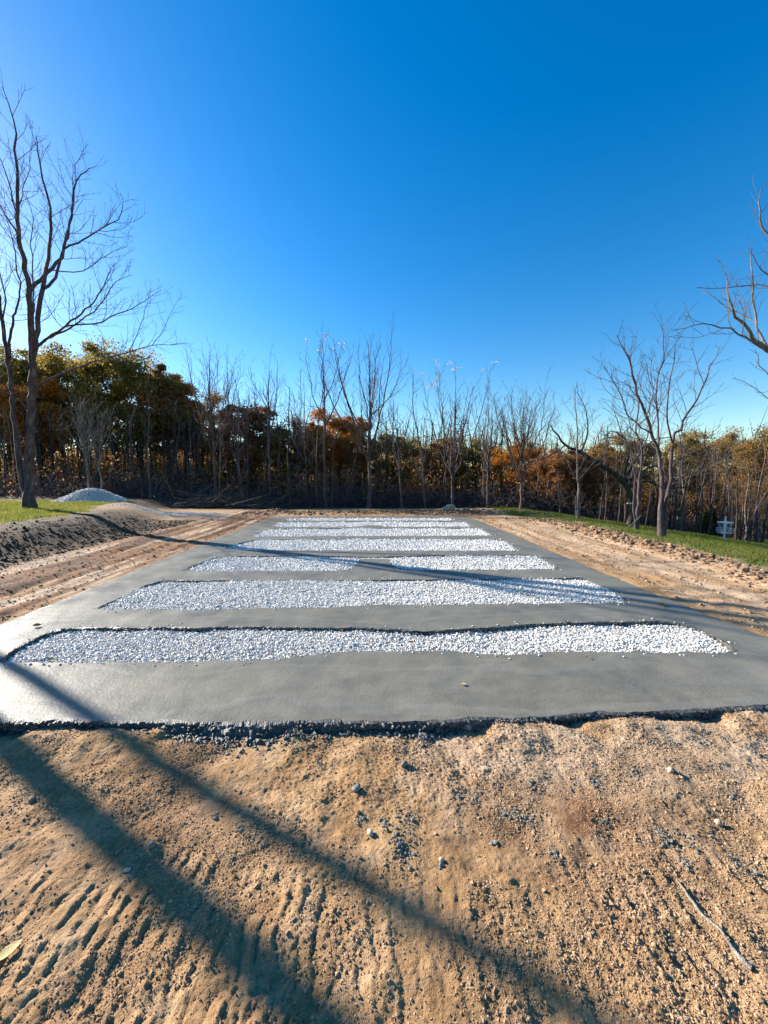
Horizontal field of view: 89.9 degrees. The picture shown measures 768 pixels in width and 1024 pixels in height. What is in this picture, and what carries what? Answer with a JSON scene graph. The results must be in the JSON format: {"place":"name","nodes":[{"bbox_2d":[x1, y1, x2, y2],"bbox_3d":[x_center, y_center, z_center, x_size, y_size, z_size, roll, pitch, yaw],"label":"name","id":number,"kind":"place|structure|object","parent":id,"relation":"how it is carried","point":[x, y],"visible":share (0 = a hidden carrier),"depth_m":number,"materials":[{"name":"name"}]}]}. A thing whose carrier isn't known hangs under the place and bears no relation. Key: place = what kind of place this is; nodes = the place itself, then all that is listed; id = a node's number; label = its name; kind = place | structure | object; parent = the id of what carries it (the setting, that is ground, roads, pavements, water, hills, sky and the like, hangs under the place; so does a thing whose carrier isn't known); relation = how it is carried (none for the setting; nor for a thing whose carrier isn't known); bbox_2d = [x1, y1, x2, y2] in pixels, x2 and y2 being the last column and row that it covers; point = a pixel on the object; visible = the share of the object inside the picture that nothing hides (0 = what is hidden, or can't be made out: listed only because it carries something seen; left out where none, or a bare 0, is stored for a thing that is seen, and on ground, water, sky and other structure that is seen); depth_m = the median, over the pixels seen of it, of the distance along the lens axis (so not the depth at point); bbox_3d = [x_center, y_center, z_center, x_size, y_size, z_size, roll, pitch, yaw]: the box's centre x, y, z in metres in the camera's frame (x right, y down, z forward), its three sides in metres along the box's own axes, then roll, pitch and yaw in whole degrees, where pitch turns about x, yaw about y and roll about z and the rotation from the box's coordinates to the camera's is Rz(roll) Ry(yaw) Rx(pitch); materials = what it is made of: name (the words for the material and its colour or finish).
{"place":"outdoors","nodes":[
{"label":"outdoors","id":0,"kind":"place"},
{"bbox_2d":[0,499,135,523],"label":"grass","id":1,"kind":"structure","parent":0,"point":[12,508],"depth_m":13.94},
{"bbox_2d":[15,501,260,516],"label":"spilled gravel","id":2,"kind":"structure","parent":0,"point":[174,514],"depth_m":17.20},
{"bbox_2d":[0,485,767,1023],"bbox_3d":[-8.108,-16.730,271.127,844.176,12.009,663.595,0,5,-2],"label":"ground","id":3,"kind":"structure","parent":0,"point":[420,913],"depth_m":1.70,"materials":[{"name":"soil"}]},
{"bbox_2d":[0,938,22,959],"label":"fallen leaf","id":4,"kind":"object","parent":3,"relation":"on","point":[7,950],"visible":1,"depth_m":1.34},
{"bbox_2d":[0,340,72,488],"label":"leafy tree","id":5,"kind":"object","parent":3,"relation":"on","point":[4,376],"visible":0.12,"depth_m":37.13,"materials":[{"name":"green plant"}]},
{"bbox_2d":[0,376,79,485],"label":"leafy tree","id":6,"kind":"object","parent":3,"relation":"on","point":[53,390],"visible":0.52,"depth_m":33.05,"materials":[{"name":"green plant"}]},
{"bbox_2d":[0,348,98,485],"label":"leafy tree","id":7,"kind":"object","parent":3,"relation":"on","point":[25,355],"visible":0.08,"depth_m":39.33,"materials":[{"name":"green plant"}]},
{"bbox_2d":[58,379,68,494],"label":"thin tree","id":8,"kind":"object","parent":3,"relation":"on","point":[64,443],"visible":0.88,"depth_m":22.54,"materials":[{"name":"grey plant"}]},
{"bbox_2d":[53,409,74,488],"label":"thin tree","id":9,"kind":"object","parent":3,"relation":"on","point":[63,448],"visible":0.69,"depth_m":28.51,"materials":[{"name":"brown plant"}]},
{"bbox_2d":[3,331,139,476],"bbox_3d":[-29.098,-9.738,38.496,12.564,15.463,11.738,-3,6,-35],"label":"leafy tree","id":10,"kind":"object","parent":3,"relation":"on","point":[51,362],"visible":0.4,"depth_m":35.53,"materials":[{"name":"green plant"}]},
{"bbox_2d":[54,387,112,487],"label":"bare tree","id":11,"kind":"object","parent":3,"relation":"on","point":[85,451],"visible":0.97,"depth_m":19.77,"materials":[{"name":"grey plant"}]},
{"bbox_2d":[57,391,119,488],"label":"bare tree","id":12,"kind":"object","parent":3,"relation":"on","point":[95,458],"visible":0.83,"depth_m":20.64,"materials":[{"name":"brown plant"}]},
{"bbox_2d":[51,488,132,502],"bbox_3d":[-14.719,-0.818,19.521,3.430,0.808,2.881,0,5,-2],"label":"gravel pile","id":13,"kind":"object","parent":3,"relation":"on","point":[92,494],"visible":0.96,"depth_m":18.99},
{"bbox_2d":[0,70,193,507],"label":"bare tree","id":14,"kind":"object","parent":3,"relation":"on","point":[26,477],"visible":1,"depth_m":12.86,"materials":[{"name":"brown plant"}]},
{"bbox_2d":[0,511,196,566],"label":"bank clods","id":15,"kind":"object","parent":3,"relation":"on","point":[23,553],"visible":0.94,"depth_m":9.84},
{"bbox_2d":[89,383,111,488],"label":"thin tree","id":16,"kind":"object","parent":3,"relation":"on","point":[96,477],"visible":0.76,"depth_m":28.84,"materials":[{"name":"brown plant"}]},
{"bbox_2d":[114,398,140,495],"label":"thin tree","id":17,"kind":"object","parent":3,"relation":"on","point":[129,431],"visible":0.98,"depth_m":26.52,"materials":[{"name":"brown plant"}]},
{"bbox_2d":[61,346,197,479],"bbox_3d":[-23.853,-9.012,37.451,11.065,14.363,10.775,-1,5,-14],"label":"leafy tree","id":18,"kind":"object","parent":3,"relation":"on","point":[123,370],"visible":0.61,"depth_m":35.43,"materials":[{"name":"green plant"}]},
{"bbox_2d":[118,385,146,488],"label":"thin tree","id":19,"kind":"object","parent":3,"relation":"on","point":[130,457],"visible":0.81,"depth_m":29.10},
{"bbox_2d":[139,377,155,497],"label":"thin tree","id":20,"kind":"object","parent":3,"relation":"on","point":[148,442],"visible":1,"depth_m":22.92,"materials":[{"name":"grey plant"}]},
{"bbox_2d":[122,369,206,480],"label":"leafy tree","id":21,"kind":"object","parent":3,"relation":"on","point":[164,393],"visible":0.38,"depth_m":36.99,"materials":[{"name":"green plant"}]},
{"bbox_2d":[164,401,187,491],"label":"thin tree","id":22,"kind":"object","parent":3,"relation":"on","point":[175,460],"visible":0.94,"depth_m":28.49,"materials":[{"name":"brown plant"}]},
{"bbox_2d":[183,399,195,500],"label":"thin tree","id":23,"kind":"object","parent":3,"relation":"on","point":[191,473],"visible":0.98,"depth_m":23.95,"materials":[{"name":"brown plant"}]},
{"bbox_2d":[191,426,209,491],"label":"thin tree","id":24,"kind":"object","parent":3,"relation":"on","point":[199,476],"visible":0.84,"depth_m":26.73,"materials":[{"name":"brown plant"}]},
{"bbox_2d":[167,388,237,486],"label":"leafy tree","id":25,"kind":"object","parent":3,"relation":"on","point":[202,453],"visible":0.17,"depth_m":39.48,"materials":[{"name":"green plant"}]},
{"bbox_2d":[196,406,216,495],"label":"thin tree","id":26,"kind":"object","parent":3,"relation":"on","point":[207,461],"visible":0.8,"depth_m":26.11,"materials":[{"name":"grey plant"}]},
{"bbox_2d":[181,336,250,497],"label":"bare tree","id":27,"kind":"object","parent":3,"relation":"on","point":[211,413],"visible":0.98,"depth_m":24.58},
{"bbox_2d":[212,397,226,497],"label":"thin tree","id":28,"kind":"object","parent":3,"relation":"on","point":[220,456],"visible":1,"depth_m":22.21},
{"bbox_2d":[142,481,305,508],"bbox_3d":[-9.521,-1.072,22.716,10.513,1.661,4.544,0,5,-2],"label":"brush pile","id":29,"kind":"object","parent":3,"relation":"on","point":[214,502],"visible":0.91,"depth_m":22.09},
{"bbox_2d":[217,417,252,500],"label":"thin tree","id":30,"kind":"object","parent":3,"relation":"on","point":[241,488],"visible":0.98,"depth_m":22.55,"materials":[{"name":"brown plant"}]},
{"bbox_2d":[213,375,260,494],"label":"bare tree","id":31,"kind":"object","parent":3,"relation":"on","point":[238,426],"visible":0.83,"depth_m":25.56,"materials":[{"name":"brown plant"}]},
{"bbox_2d":[200,401,294,491],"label":"leafy tree","id":32,"kind":"object","parent":3,"relation":"on","point":[251,430],"visible":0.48,"depth_m":31.16,"materials":[{"name":"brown plant"}]},
{"bbox_2d":[241,390,255,495],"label":"thin tree","id":33,"kind":"object","parent":3,"relation":"on","point":[248,470],"visible":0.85,"depth_m":26.00,"materials":[{"name":"brown plant"}]},
{"bbox_2d":[246,343,285,505],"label":"bare tree","id":34,"kind":"object","parent":3,"relation":"on","point":[268,432],"visible":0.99,"depth_m":23.60,"materials":[{"name":"brown plant"}]},
{"bbox_2d":[256,379,282,499],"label":"thin tree","id":35,"kind":"object","parent":3,"relation":"on","point":[265,455],"visible":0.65,"depth_m":28.10,"materials":[{"name":"brown plant"}]},
{"bbox_2d":[245,413,330,497],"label":"leafy tree","id":36,"kind":"object","parent":3,"relation":"on","point":[276,438],"visible":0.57,"depth_m":30.56,"materials":[{"name":"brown plant"}]},
{"bbox_2d":[283,379,298,506],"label":"thin tree","id":37,"kind":"object","parent":3,"relation":"on","point":[288,480],"visible":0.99,"depth_m":22.32,"materials":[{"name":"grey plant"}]},
{"bbox_2d":[290,367,306,504],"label":"thin tree","id":38,"kind":"object","parent":3,"relation":"on","point":[298,438],"visible":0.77,"depth_m":28.80,"materials":[{"name":"grey plant"}]},
{"bbox_2d":[273,383,331,506],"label":"bare tree","id":39,"kind":"object","parent":3,"relation":"on","point":[304,443],"visible":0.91,"depth_m":24.71,"materials":[{"name":"brown plant"}]},
{"bbox_2d":[306,374,331,506],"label":"thin tree","id":40,"kind":"object","parent":3,"relation":"on","point":[316,461],"visible":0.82,"depth_m":23.57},
{"bbox_2d":[286,320,354,507],"bbox_3d":[-3.591,-5.567,22.535,3.955,11.015,2.498,0,5,-2],"label":"bare tree","id":41,"kind":"object","parent":3,"relation":"on","point":[324,443],"visible":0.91,"depth_m":22.58,"materials":[{"name":"brown plant"}]},
{"bbox_2d":[294,408,366,492],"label":"leafy tree","id":42,"kind":"object","parent":3,"relation":"on","point":[332,427],"visible":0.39,"depth_m":31.35,"materials":[{"name":"orange plant"}]},
{"bbox_2d":[326,421,342,507],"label":"thin tree","id":43,"kind":"object","parent":3,"relation":"on","point":[332,468],"visible":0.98,"depth_m":22.66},
{"bbox_2d":[330,415,378,495],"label":"leafy tree","id":44,"kind":"object","parent":3,"relation":"on","point":[354,444],"visible":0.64,"depth_m":30.94,"materials":[{"name":"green plant"}]},
{"bbox_2d":[315,312,410,507],"bbox_3d":[-0.971,-5.031,21.099,4.590,10.099,5.579,3,6,32],"label":"bare tree","id":45,"kind":"object","parent":3,"relation":"on","point":[369,436],"visible":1,"depth_m":21.21,"materials":[{"name":"brown plant"}]},
{"bbox_2d":[282,517,454,520],"bbox_3d":[-0.575,0.312,15.124,6.653,0.139,1.249,0,5,-2],"label":"gravel strip","id":46,"kind":"object","parent":3,"relation":"on","point":[375,519],"visible":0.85,"depth_m":15.13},
{"bbox_2d":[273,520,470,526],"bbox_3d":[-0.416,0.446,13.584,6.924,0.137,1.810,0,5,-2],"label":"gravel strip","id":47,"kind":"object","parent":3,"relation":"on","point":[385,524],"visible":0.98,"depth_m":13.47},
{"bbox_2d":[252,527,495,536],"bbox_3d":[-0.293,0.621,11.591,6.926,0.120,1.957,0,5,-2],"label":"gravel strip","id":48,"kind":"object","parent":3,"relation":"on","point":[361,531],"visible":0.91,"depth_m":11.52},
{"bbox_2d":[0,516,767,772],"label":"concrete slab","id":49,"kind":"structure","parent":3,"relation":"on","point":[421,695],"depth_m":3.21,"materials":[{"name":"concrete"}]},
{"bbox_2d":[97,576,635,612],"bbox_3d":[-0.154,1.157,5.460,6.969,0.090,1.588,0,5,-2],"label":"gravel strip","id":50,"kind":"object","parent":49,"relation":"on","point":[231,594],"visible":0.92,"depth_m":5.41,"materials":[{"name":"gravel"}]},
{"bbox_2d":[5,618,736,667],"bbox_3d":[-0.065,1.303,3.842,6.957,0.095,1.002,0,5,-2],"label":"gravel strip","id":51,"kind":"object","parent":49,"relation":"on","point":[96,646],"visible":0.91,"depth_m":3.82,"materials":[{"name":"gravel"}]},
{"bbox_2d":[225,538,519,551],"bbox_3d":[-0.292,0.805,9.441,6.930,0.109,2.076,0,5,-2],"label":"gravel strip","id":52,"kind":"object","parent":49,"relation":"on","point":[433,544],"visible":0.97,"depth_m":9.32,"materials":[{"name":"gravel"}]},
{"bbox_2d":[184,553,561,571],"bbox_3d":[-0.159,0.982,7.435,6.829,0.097,1.606,0,5,-2],"label":"gravel strip","id":53,"kind":"object","parent":49,"relation":"on","point":[321,563],"visible":0.92,"depth_m":7.32,"materials":[{"name":"gravel"}]},
{"bbox_2d":[0,432,767,542],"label":"undergrowth","id":54,"kind":"object","parent":3,"relation":"on","point":[392,500],"visible":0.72,"depth_m":24.86,"materials":[{"name":"brown plant"}]},
{"bbox_2d":[0,379,767,527],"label":"woodland","id":55,"kind":"object","parent":3,"relation":"on","point":[154,458],"visible":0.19,"depth_m":34.38,"materials":[{"name":"brown plant"}]},
{"bbox_2d":[0,516,767,634],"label":"strip crumbs","id":56,"kind":"object","parent":3,"relation":"on","point":[565,549],"visible":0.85,"depth_m":7.35,"materials":[{"name":"soil"}]},
{"bbox_2d":[239,508,547,515],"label":"windrow clods","id":57,"kind":"object","parent":3,"relation":"on","point":[362,511],"visible":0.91,"depth_m":17.92,"materials":[{"name":"soil"}]},
{"bbox_2d":[366,392,425,507],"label":"bare tree","id":58,"kind":"object","parent":3,"relation":"on","point":[399,457],"visible":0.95,"depth_m":21.64,"materials":[{"name":"brown plant"}]},
{"bbox_2d":[361,427,434,494],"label":"leafy tree","id":59,"kind":"object","parent":3,"relation":"on","point":[413,453],"visible":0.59,"depth_m":30.69,"materials":[{"name":"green plant"}]},
{"bbox_2d":[404,371,432,507],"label":"thin tree","id":60,"kind":"object","parent":3,"relation":"on","point":[422,474],"visible":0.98,"depth_m":22.24,"materials":[{"name":"brown plant"}]},
{"bbox_2d":[418,435,472,492],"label":"leafy tree","id":61,"kind":"object","parent":3,"relation":"on","point":[432,462],"visible":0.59,"depth_m":30.92,"materials":[{"name":"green plant"}]},
{"bbox_2d":[416,360,500,505],"bbox_3d":[3.844,-4.133,21.343,3.399,8.256,4.178,-2,5,-21],"label":"bare tree","id":62,"kind":"object","parent":3,"relation":"on","point":[454,450],"visible":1,"depth_m":21.54,"materials":[{"name":"brown plant"}]},
{"bbox_2d":[435,435,511,496],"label":"leafy tree","id":63,"kind":"object","parent":3,"relation":"on","point":[477,455],"visible":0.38,"depth_m":30.97,"materials":[{"name":"orange plant"}]},
{"bbox_2d":[211,714,761,878],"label":"concrete crumbs","id":64,"kind":"object","parent":3,"relation":"on","point":[555,851],"visible":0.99,"depth_m":1.83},
{"bbox_2d":[475,386,499,506],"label":"thin tree","id":65,"kind":"object","parent":3,"relation":"on","point":[484,474],"visible":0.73,"depth_m":22.76,"materials":[{"name":"brown plant"}]},
{"bbox_2d":[461,392,518,507],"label":"bare tree","id":66,"kind":"object","parent":3,"relation":"on","point":[488,453],"visible":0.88,"depth_m":21.77,"materials":[{"name":"grey plant"}]},
{"bbox_2d":[489,437,547,506],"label":"leafy tree","id":67,"kind":"object","parent":3,"relation":"on","point":[496,460],"visible":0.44,"depth_m":28.22,"materials":[{"name":"orange plant"}]},
{"bbox_2d":[487,369,570,507],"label":"bare tree","id":68,"kind":"object","parent":3,"relation":"on","point":[523,438],"visible":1,"depth_m":20.47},
{"bbox_2d":[533,416,551,509],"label":"thin tree","id":69,"kind":"object","parent":3,"relation":"on","point":[534,508],"visible":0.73,"depth_m":25.15,"materials":[{"name":"brown plant"}]},
{"bbox_2d":[522,448,589,511],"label":"leafy tree","id":70,"kind":"object","parent":3,"relation":"on","point":[544,473],"visible":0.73,"depth_m":25.07,"materials":[{"name":"orange plant"}]},
{"bbox_2d":[549,380,617,519],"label":"bare tree","id":71,"kind":"object","parent":3,"relation":"on","point":[578,499],"visible":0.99,"depth_m":15.40,"materials":[{"name":"brown plant"}]},
{"bbox_2d":[570,451,623,514],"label":"leafy tree","id":72,"kind":"object","parent":3,"relation":"on","point":[594,477],"visible":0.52,"depth_m":25.46,"materials":[{"name":"brown plant"}]},
{"bbox_2d":[608,416,626,520],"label":"thin tree","id":73,"kind":"object","parent":3,"relation":"on","point":[615,488],"visible":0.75,"depth_m":23.23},
{"bbox_2d":[610,435,629,521],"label":"thin tree","id":74,"kind":"object","parent":3,"relation":"on","point":[619,503],"visible":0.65,"depth_m":20.31,"materials":[{"name":"brown plant"}]},
{"bbox_2d":[530,383,718,524],"bbox_3d":[11.717,-2.447,18.493,10.616,6.545,3.674,0,5,-2],"label":"gnarled oak","id":75,"kind":"object","parent":3,"relation":"on","point":[624,483],"visible":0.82,"depth_m":18.37,"materials":[{"name":"brown plant"}]},
{"bbox_2d":[591,359,669,529],"bbox_3d":[8.824,-2.180,13.206,4.133,6.018,1.549,-3,6,-30],"label":"bare tree","id":76,"kind":"object","parent":3,"relation":"on","point":[636,516],"visible":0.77,"depth_m":13.36,"materials":[{"name":"grey plant"}]},
{"bbox_2d":[581,430,683,519],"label":"leafy tree","id":77,"kind":"object","parent":3,"relation":"on","point":[611,451],"visible":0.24,"depth_m":31.74,"materials":[{"name":"brown plant"}]},
{"bbox_2d":[505,517,767,594],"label":"berm clods","id":78,"kind":"object","parent":3,"relation":"on","point":[743,567],"visible":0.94,"depth_m":8.64,"materials":[{"name":"soil"}]},
{"bbox_2d":[642,452,658,526],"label":"thin tree","id":79,"kind":"object","parent":3,"relation":"on","point":[649,501],"visible":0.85,"depth_m":19.49,"materials":[{"name":"brown plant"}]},
{"bbox_2d":[583,301,765,537],"bbox_3d":[7.754,-2.541,10.612,7.368,6.830,2.760,-3,6,-34],"label":"bare tree","id":80,"kind":"object","parent":3,"relation":"on","point":[662,520],"visible":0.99,"depth_m":10.53,"materials":[{"name":"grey plant"}]},
{"bbox_2d":[664,421,694,530],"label":"thin tree","id":81,"kind":"object","parent":3,"relation":"on","point":[675,503],"visible":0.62,"depth_m":25.13,"materials":[{"name":"brown plant"}]},
{"bbox_2d":[673,443,695,530],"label":"thin tree","id":82,"kind":"object","parent":3,"relation":"on","point":[681,520],"visible":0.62,"depth_m":22.27,"materials":[{"name":"brown plant"}]},
{"bbox_2d":[674,436,698,530],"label":"thin tree","id":83,"kind":"object","parent":3,"relation":"on","point":[678,517],"visible":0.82,"depth_m":21.20,"materials":[{"name":"brown plant"}]},
{"bbox_2d":[657,428,730,527],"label":"leafy tree","id":84,"kind":"object","parent":3,"relation":"on","point":[689,440],"visible":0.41,"depth_m":31.89,"materials":[{"name":"brown plant"}]},
{"bbox_2d":[690,421,707,532],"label":"thin tree","id":85,"kind":"object","parent":3,"relation":"on","point":[696,516],"visible":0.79,"depth_m":21.49,"materials":[{"name":"brown plant"}]},
{"bbox_2d":[693,444,713,532],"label":"thin tree","id":86,"kind":"object","parent":3,"relation":"on","point":[700,520],"visible":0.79,"depth_m":22.99,"materials":[{"name":"brown plant"}]},
{"bbox_2d":[692,505,725,536],"bbox_3d":[20.839,0.620,24.720,1.840,2.190,1.821,0,5,-2],"label":"evergreen shrub","id":87,"kind":"object","parent":3,"relation":"on","point":[707,514],"visible":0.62,"depth_m":24.46,"materials":[{"name":"green plant"}]},
{"bbox_2d":[677,425,752,514],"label":"leafy tree","id":88,"kind":"object","parent":3,"relation":"on","point":[724,442],"visible":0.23,"depth_m":33.54,"materials":[{"name":"brown plant"}]},
{"bbox_2d":[707,436,722,534],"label":"thin tree","id":89,"kind":"object","parent":3,"relation":"on","point":[714,494],"visible":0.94,"depth_m":23.41,"materials":[{"name":"brown plant"}]},
{"bbox_2d":[676,879,755,970],"bbox_3d":[1.216,1.518,1.438,0.038,0.032,0.298,-1,5,-9],"label":"stick","id":90,"kind":"object","parent":3,"relation":"on","point":[744,961],"visible":1,"depth_m":1.37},
{"bbox_2d":[670,180,767,398],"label":"bare tree","id":91,"kind":"object","parent":3,"relation":"on","point":[763,345],"visible":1,"depth_m":8.13,"materials":[{"name":"brown plant"}]},
{"bbox_2d":[712,444,736,536],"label":"thin tree","id":92,"kind":"object","parent":3,"relation":"on","point":[724,491],"visible":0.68,"depth_m":23.42,"materials":[{"name":"brown plant"}]},
{"bbox_2d":[716,516,733,539],"bbox_3d":[14.984,0.764,16.930,0.602,1.170,0.602,0,5,-2],"label":"disc golf basket","id":93,"kind":"object","parent":3,"relation":"on","point":[724,529],"visible":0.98,"depth_m":16.91,"materials":[{"name":"metal"}]},
{"bbox_2d":[718,453,746,537],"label":"thin tree","id":94,"kind":"object","parent":3,"relation":"on","point":[728,514],"visible":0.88,"depth_m":20.46,"materials":[{"name":"brown plant"}]},
{"bbox_2d":[724,456,750,539],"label":"thin tree","id":95,"kind":"object","parent":3,"relation":"on","point":[736,526],"visible":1,"depth_m":19.06,"materials":[{"name":"brown plant"}]},
{"bbox_2d":[709,429,767,538],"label":"leafy tree","id":96,"kind":"object","parent":3,"relation":"on","point":[760,453],"visible":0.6,"depth_m":25.75,"materials":[{"name":"brown plant"}]},
{"bbox_2d":[732,455,751,539],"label":"thin tree","id":97,"kind":"object","parent":3,"relation":"on","point":[742,520],"visible":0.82,"depth_m":23.46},
{"bbox_2d":[735,452,757,540],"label":"thin tree","id":98,"kind":"object","parent":3,"relation":"on","point":[746,526],"visible":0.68,"depth_m":24.71,"materials":[{"name":"brown plant"}]},
{"bbox_2d":[738,448,760,539],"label":"thin tree","id":99,"kind":"object","parent":3,"relation":"on","point":[750,489],"visible":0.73,"depth_m":24.64,"materials":[{"name":"brown plant"}]},
{"bbox_2d":[740,466,767,540],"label":"thin tree","id":100,"kind":"object","parent":3,"relation":"on","point":[750,525],"visible":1,"depth_m":21.46,"materials":[{"name":"brown plant"}]},
{"bbox_2d":[745,423,767,541],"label":"thin tree","id":101,"kind":"object","parent":3,"relation":"on","point":[757,518],"visible":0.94,"depth_m":21.73,"materials":[{"name":"brown plant"}]},
{"bbox_2d":[0,0,767,486],"label":"sky","id":102,"kind":"structure","parent":0,"point":[515,182],"materials":[{"name":"blue"}]},
{"bbox_2d":[479,505,767,566],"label":"grass","id":103,"kind":"structure","parent":0,"point":[697,539],"depth_m":12.63,"materials":[{"name":"plant"}]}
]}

